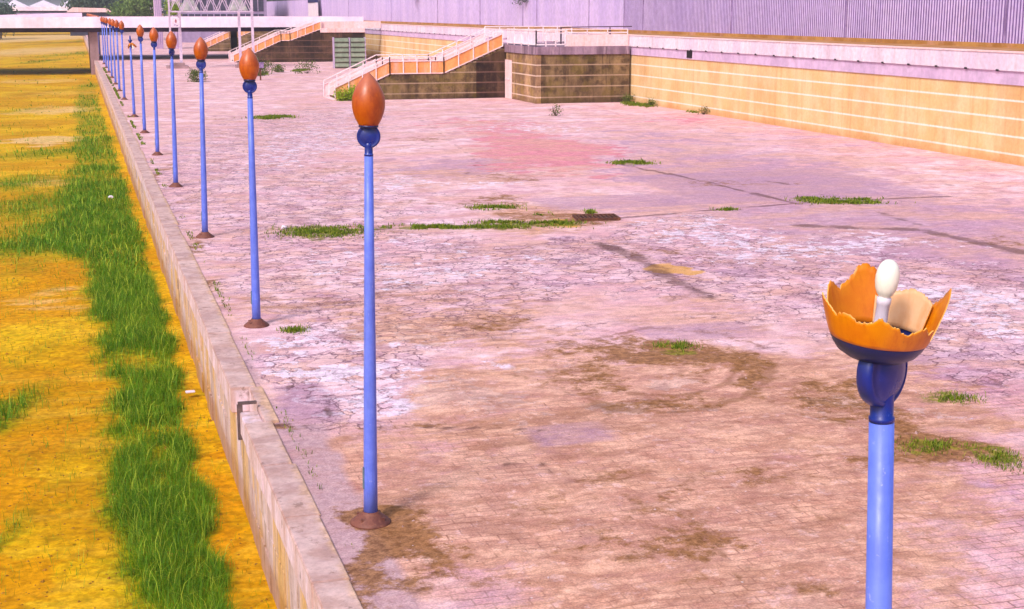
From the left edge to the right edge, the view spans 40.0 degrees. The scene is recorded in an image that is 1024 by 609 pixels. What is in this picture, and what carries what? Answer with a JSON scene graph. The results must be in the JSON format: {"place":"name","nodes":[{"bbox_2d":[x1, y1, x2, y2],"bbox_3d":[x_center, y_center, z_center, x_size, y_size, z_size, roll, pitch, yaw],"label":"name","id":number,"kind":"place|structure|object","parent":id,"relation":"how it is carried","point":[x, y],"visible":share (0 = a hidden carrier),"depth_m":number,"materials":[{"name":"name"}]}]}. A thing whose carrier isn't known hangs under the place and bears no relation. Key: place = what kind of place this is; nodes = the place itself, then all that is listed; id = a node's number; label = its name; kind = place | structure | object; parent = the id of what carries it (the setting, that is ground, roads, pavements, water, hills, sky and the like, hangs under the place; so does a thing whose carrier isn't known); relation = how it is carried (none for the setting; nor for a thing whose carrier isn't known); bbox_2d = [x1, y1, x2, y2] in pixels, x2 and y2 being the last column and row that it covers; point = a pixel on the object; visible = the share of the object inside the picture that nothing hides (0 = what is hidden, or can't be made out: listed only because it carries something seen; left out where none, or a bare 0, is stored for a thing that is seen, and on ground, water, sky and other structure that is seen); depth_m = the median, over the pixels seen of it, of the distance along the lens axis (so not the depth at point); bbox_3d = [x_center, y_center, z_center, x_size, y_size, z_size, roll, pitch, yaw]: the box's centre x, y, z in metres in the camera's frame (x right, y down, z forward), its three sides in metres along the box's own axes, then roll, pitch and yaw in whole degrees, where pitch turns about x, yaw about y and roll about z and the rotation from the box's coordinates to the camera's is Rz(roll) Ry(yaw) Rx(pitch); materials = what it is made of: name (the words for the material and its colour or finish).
{"place":"outdoors","nodes":[
{"label":"outdoors","id":0,"kind":"place"},
{"bbox_2d":[0,0,164,6],"label":"sky","id":1,"kind":"structure","parent":0,"point":[27,2],"materials":[{"name":"white"}]},
{"bbox_2d":[0,32,276,608],"bbox_3d":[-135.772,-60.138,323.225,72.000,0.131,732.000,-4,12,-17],"label":"channel bed","id":2,"kind":"object","parent":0,"point":[36,46],"visible":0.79,"depth_m":27.30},
{"bbox_2d":[5,0,30,14],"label":"white tent","id":3,"kind":"object","parent":2,"relation":"on","point":[18,4],"visible":0.05,"depth_m":478.28,"materials":[{"name":"fabric"}]},
{"bbox_2d":[29,0,56,13],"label":"white tent","id":4,"kind":"object","parent":2,"relation":"on","point":[43,3],"visible":0.21,"depth_m":498.58,"materials":[{"name":"fabric"}]},
{"bbox_2d":[0,199,267,608],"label":"mud clods","id":5,"kind":"object","parent":2,"relation":"on","point":[38,469],"visible":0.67,"depth_m":23.55,"materials":[{"name":"soil"}]},
{"bbox_2d":[0,52,268,608],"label":"channel grass","id":6,"kind":"structure","parent":2,"relation":"on","point":[127,315],"depth_m":26.73,"materials":[{"name":"green plant"}]},
{"bbox_2d":[153,0,163,48],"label":"concrete column","id":7,"kind":"structure","parent":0,"point":[157,8],"depth_m":210.96,"materials":[{"name":"white concrete"}]},
{"bbox_2d":[164,0,182,15],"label":"shrub","id":8,"kind":"object","parent":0,"point":[175,7],"visible":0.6,"depth_m":204.71,"materials":[{"name":"green plant"}]},
{"bbox_2d":[170,0,181,48],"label":"concrete column","id":9,"kind":"structure","parent":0,"point":[177,37],"depth_m":212.10,"materials":[{"name":"white concrete"}]},
{"bbox_2d":[85,32,1023,608],"bbox_3d":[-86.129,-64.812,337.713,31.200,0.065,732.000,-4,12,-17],"label":"quay floor","id":10,"kind":"structure","parent":0,"point":[525,468],"depth_m":24.75,"materials":[{"name":"concrete"}]},
{"bbox_2d":[67,7,110,35],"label":"shed","id":11,"kind":"structure","parent":10,"relation":"on","point":[99,12],"depth_m":324.02,"materials":[{"name":"white metal"}]},
{"bbox_2d":[97,16,100,57],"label":"lamp post","id":12,"kind":"object","parent":10,"relation":"on","point":[99,44],"visible":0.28,"depth_m":172.53,"materials":[{"name":"blue paint"}]},
{"bbox_2d":[100,16,104,63],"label":"lamp post","id":13,"kind":"object","parent":10,"relation":"on","point":[101,17],"visible":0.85,"depth_m":151.26,"materials":[{"name":"blue paint"}]},
{"bbox_2d":[102,17,107,67],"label":"lamp post","id":14,"kind":"object","parent":10,"relation":"on","point":[103,18],"visible":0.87,"depth_m":140.94,"materials":[{"name":"blue paint"}]},
{"bbox_2d":[104,18,110,72],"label":"lamp post","id":15,"kind":"object","parent":10,"relation":"on","point":[106,25],"visible":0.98,"depth_m":130.60,"materials":[{"name":"blue paint"}]},
{"bbox_2d":[108,18,113,77],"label":"lamp post","id":16,"kind":"object","parent":10,"relation":"on","point":[109,20],"visible":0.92,"depth_m":120.40,"materials":[{"name":"blue paint"}]},
{"bbox_2d":[110,19,117,83],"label":"lamp post","id":17,"kind":"object","parent":10,"relation":"on","point":[112,21],"visible":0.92,"depth_m":109.72,"materials":[{"name":"blue paint"}]},
{"bbox_2d":[114,20,121,90],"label":"lamp post","id":18,"kind":"object","parent":10,"relation":"on","point":[116,23],"visible":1,"depth_m":100.39,"materials":[{"name":"blue paint"}]},
{"bbox_2d":[119,21,127,99],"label":"lamp post","id":19,"kind":"object","parent":10,"relation":"on","point":[121,25],"visible":1,"depth_m":90.80,"materials":[{"name":"blue paint"}]},
{"bbox_2d":[128,36,138,116],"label":"broken lamp post","id":20,"kind":"object","parent":10,"relation":"on","point":[131,45],"visible":1,"depth_m":76.25,"materials":[{"name":"blue paint"}]},
{"bbox_2d":[103,0,165,15],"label":"tree","id":21,"kind":"object","parent":10,"relation":"on","point":[137,7],"visible":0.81,"depth_m":272.44,"materials":[{"name":"green plant"}]},
{"bbox_2d":[136,25,149,132],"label":"lamp post","id":22,"kind":"object","parent":10,"relation":"on","point":[140,31],"visible":1,"depth_m":66.06,"materials":[{"name":"blue paint"}]},
{"bbox_2d":[149,27,162,155],"bbox_3d":[-14.158,-8.454,55.924,0.470,5.040,0.470,-2,12,-17],"label":"lamp post","id":23,"kind":"object","parent":10,"relation":"on","point":[153,34],"visible":1,"depth_m":55.87,"materials":[{"name":"blue paint"}]},
{"bbox_2d":[161,0,166,15],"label":"tree","id":24,"kind":"object","parent":10,"relation":"on","point":[162,5],"visible":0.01,"depth_m":332.50,"materials":[{"name":"green plant"}]},
{"bbox_2d":[166,31,182,187],"bbox_3d":[-11.019,-6.344,45.832,0.470,5.040,0.470,-3,12,-17],"label":"lamp post","id":25,"kind":"object","parent":10,"relation":"on","point":[171,41],"visible":1,"depth_m":45.79,"materials":[{"name":"blue paint"}]},
{"bbox_2d":[187,67,207,81],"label":"shrub","id":26,"kind":"object","parent":10,"relation":"on","point":[195,76],"visible":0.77,"depth_m":113.36,"materials":[{"name":"green plant"}]},
{"bbox_2d":[193,37,213,238],"bbox_3d":[-7.806,-4.194,35.547,0.470,5.040,0.470,-2,12,-17],"label":"lamp post","id":27,"kind":"object","parent":10,"relation":"on","point":[200,49],"visible":1,"depth_m":35.50,"materials":[{"name":"blue paint"}]},
{"bbox_2d":[166,0,254,68],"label":"lattice gantry","id":28,"kind":"object","parent":10,"relation":"on","point":[238,6],"visible":0.72,"depth_m":141.10,"materials":[{"name":"white metal"}]},
{"bbox_2d":[172,18,179,26],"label":"square sign","id":29,"kind":"object","parent":28,"relation":"attached to","point":[175,22],"visible":1,"depth_m":138.91,"materials":[{"name":"white metal"}]},
{"bbox_2d":[167,0,266,42],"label":"glazed building","id":30,"kind":"structure","parent":10,"relation":"on","point":[259,7],"depth_m":252.38,"materials":[{"name":"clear glass"}]},
{"bbox_2d":[201,0,212,10],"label":"window","id":31,"kind":"structure","parent":30,"relation":"in","point":[210,8],"depth_m":251.59,"materials":[{"name":"grey glass"}]},
{"bbox_2d":[214,0,225,10],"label":"window","id":32,"kind":"structure","parent":30,"relation":"in","point":[222,8],"depth_m":252.26,"materials":[{"name":"grey glass"}]},
{"bbox_2d":[242,0,249,10],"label":"window","id":33,"kind":"structure","parent":30,"relation":"in","point":[242,0],"depth_m":253.56,"materials":[{"name":"grey glass"}]},
{"bbox_2d":[253,0,263,10],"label":"window","id":34,"kind":"structure","parent":30,"relation":"in","point":[257,4],"depth_m":254.18,"materials":[{"name":"grey glass"}]},
{"bbox_2d":[204,31,262,50],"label":"quay staircase","id":35,"kind":"structure","parent":10,"relation":"on","point":[220,41],"depth_m":198.78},
{"bbox_2d":[239,48,268,328],"bbox_3d":[-4.679,-2.074,25.409,0.470,5.040,0.470,-3,12,-17],"label":"lamp post","id":36,"kind":"object","parent":10,"relation":"on","point":[249,66],"visible":1,"depth_m":25.36,"materials":[{"name":"blue paint"}]},
{"bbox_2d":[259,62,263,79],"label":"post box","id":37,"kind":"object","parent":10,"relation":"on","point":[261,64],"visible":0.65,"depth_m":116.34,"materials":[{"name":"metal"}]},
{"bbox_2d":[261,56,273,73],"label":"shrub","id":38,"kind":"object","parent":10,"relation":"on","point":[266,64],"visible":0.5,"depth_m":127.35,"materials":[{"name":"green plant"}]},
{"bbox_2d":[263,31,275,36],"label":"stair platform","id":39,"kind":"structure","parent":10,"relation":"on","point":[265,32],"depth_m":200.08,"materials":[{"name":"beige concrete"}]},
{"bbox_2d":[228,18,321,62],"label":"quay staircase","id":40,"kind":"structure","parent":10,"relation":"on","point":[301,43],"depth_m":157.33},
{"bbox_2d":[270,64,285,72],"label":"shrub","id":41,"kind":"object","parent":10,"relation":"on","point":[277,68],"visible":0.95,"depth_m":131.54,"materials":[{"name":"green plant"}]},
{"bbox_2d":[293,60,320,73],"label":"shrub","id":42,"kind":"object","parent":10,"relation":"on","point":[307,64],"visible":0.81,"depth_m":129.22,"materials":[{"name":"green plant"}]},
{"bbox_2d":[332,82,355,100],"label":"shrub","id":43,"kind":"object","parent":10,"relation":"on","point":[348,92],"visible":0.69,"depth_m":89.74,"materials":[{"name":"green plant"}]},
{"bbox_2d":[332,37,365,67],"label":"louvred cabinet","id":44,"kind":"object","parent":10,"relation":"on","point":[348,52],"visible":0.95,"depth_m":140.26,"materials":[{"name":"green metal"}]},
{"bbox_2d":[320,21,380,61],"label":"stair platform","id":45,"kind":"structure","parent":10,"relation":"on","point":[329,30],"depth_m":158.59,"materials":[{"name":"white concrete"}]},
{"bbox_2d":[350,73,390,529],"bbox_3d":[-1.565,0.004,15.471,0.470,5.040,0.470,-3,12,-17],"label":"lamp post","id":46,"kind":"object","parent":10,"relation":"on","point":[368,103],"visible":1,"depth_m":15.41,"materials":[{"name":"blue paint"}]},
{"bbox_2d":[323,29,504,100],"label":"quay staircase","id":47,"kind":"structure","parent":10,"relation":"on","point":[473,67],"depth_m":92.32,"materials":[{"name":"brown brick"}]},
{"bbox_2d":[548,103,562,115],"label":"shrub","id":48,"kind":"object","parent":10,"relation":"on","point":[554,113],"visible":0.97,"depth_m":77.28,"materials":[{"name":"green plant"}]},
{"bbox_2d":[484,26,631,103],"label":"viewing platform","id":49,"kind":"structure","parent":10,"relation":"on","point":[590,68],"depth_m":88.16,"materials":[{"name":"brown brick"}]},
{"bbox_2d":[505,59,511,98],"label":"door","id":50,"kind":"structure","parent":49,"relation":"in","point":[508,63],"depth_m":92.41,"materials":[{"name":"white metal"}]},
{"bbox_2d":[102,67,1023,550],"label":"quay weeds","id":51,"kind":"object","parent":10,"relation":"on","point":[344,231],"visible":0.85,"depth_m":37.43,"materials":[{"name":"green plant"}]},
{"bbox_2d":[572,213,620,220],"bbox_3d":[2.348,-2.434,39.260,1.200,0.075,0.840,-2,12,-8],"label":"drain grate","id":52,"kind":"object","parent":10,"relation":"on","point":[599,217],"visible":1,"depth_m":39.13,"materials":[{"name":"metal"}]},
{"bbox_2d":[620,92,634,101],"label":"shrub","id":53,"kind":"object","parent":10,"relation":"on","point":[627,98],"visible":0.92,"depth_m":88.38,"materials":[{"name":"green plant"}]},
{"bbox_2d":[646,98,656,104],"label":"shrub","id":54,"kind":"object","parent":10,"relation":"on","point":[650,102],"visible":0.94,"depth_m":85.00,"materials":[{"name":"green plant"}]},
{"bbox_2d":[365,24,1023,165],"bbox_3d":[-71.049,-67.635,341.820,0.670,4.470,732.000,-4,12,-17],"label":"retaining wall","id":55,"kind":"structure","parent":10,"relation":"on","point":[963,102],"depth_m":65.12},
{"bbox_2d":[698,107,709,114],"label":"shrub","id":56,"kind":"object","parent":10,"relation":"on","point":[704,109],"visible":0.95,"depth_m":78.34,"materials":[{"name":"green plant"}]},
{"bbox_2d":[822,259,951,608],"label":"broken lamp post","id":57,"kind":"object","parent":10,"relation":"on","point":[882,330],"visible":1,"depth_m":5.38,"materials":[{"name":"blue paint"}]},
{"bbox_2d":[162,13,1023,50],"bbox_3d":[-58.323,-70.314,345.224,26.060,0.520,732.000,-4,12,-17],"label":"walkway","id":58,"kind":"structure","parent":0,"point":[915,45],"depth_m":74.29,"materials":[{"name":"white concrete"}]},
{"bbox_2d":[308,0,317,15],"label":"white pylon","id":59,"kind":"object","parent":58,"relation":"on","point":[312,7],"visible":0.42,"depth_m":226.68,"materials":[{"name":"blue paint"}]},
{"bbox_2d":[267,0,1023,47],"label":"metal fence","id":60,"kind":"object","parent":58,"relation":"on","point":[988,23],"visible":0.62,"depth_m":83.87,"materials":[{"name":"white metal"}]},
{"bbox_2d":[200,181,1016,598],"bbox_3d":[3.797,-0.534,30.260,19.368,0.067,35.326,-4,12,-17],"label":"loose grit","id":61,"kind":"object","parent":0,"point":[680,457],"visible":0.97,"depth_m":18.16,"materials":[{"name":"stone"}]},
{"label":"ground","id":62,"kind":"structure","parent":0,"visible":0},
{"bbox_2d":[0,0,18,38],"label":"tree","id":63,"kind":"object","parent":62,"relation":"on","point":[7,9],"visible":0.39,"depth_m":363.22,"materials":[{"name":"green plant"}]},
{"bbox_2d":[12,7,165,12],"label":"bridge","id":64,"kind":"structure","parent":62,"relation":"on","point":[42,9],"depth_m":419.08,"materials":[{"name":"concrete"}]},
{"bbox_2d":[60,0,118,15],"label":"tree","id":65,"kind":"object","parent":62,"relation":"on","point":[88,3],"visible":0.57,"depth_m":344.43,"materials":[{"name":"green plant"}]},
{"bbox_2d":[107,0,128,12],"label":"tree","id":66,"kind":"object","parent":62,"relation":"on","point":[120,2],"visible":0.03,"depth_m":365.08,"materials":[{"name":"green plant"}]},
{"bbox_2d":[0,13,362,74],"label":"road bridge","id":67,"kind":"structure","parent":62,"relation":"on","point":[65,22],"depth_m":162.92,"materials":[{"name":"concrete"}]},
{"bbox_2d":[82,36,362,608],"bbox_3d":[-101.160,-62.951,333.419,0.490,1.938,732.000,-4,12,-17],"label":"quay wall","id":68,"kind":"structure","parent":62,"relation":"on","point":[302,565],"depth_m":20.71,"materials":[{"name":"stone"}]},
{"bbox_2d":[237,400,256,439],"bbox_3d":[-3.856,1.685,20.512,0.285,0.565,0.064,-4,12,-17],"label":"iron bracket","id":69,"kind":"object","parent":68,"relation":"attached to","point":[240,404],"visible":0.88,"depth_m":20.45,"materials":[{"name":"grey metal"}]}
]}

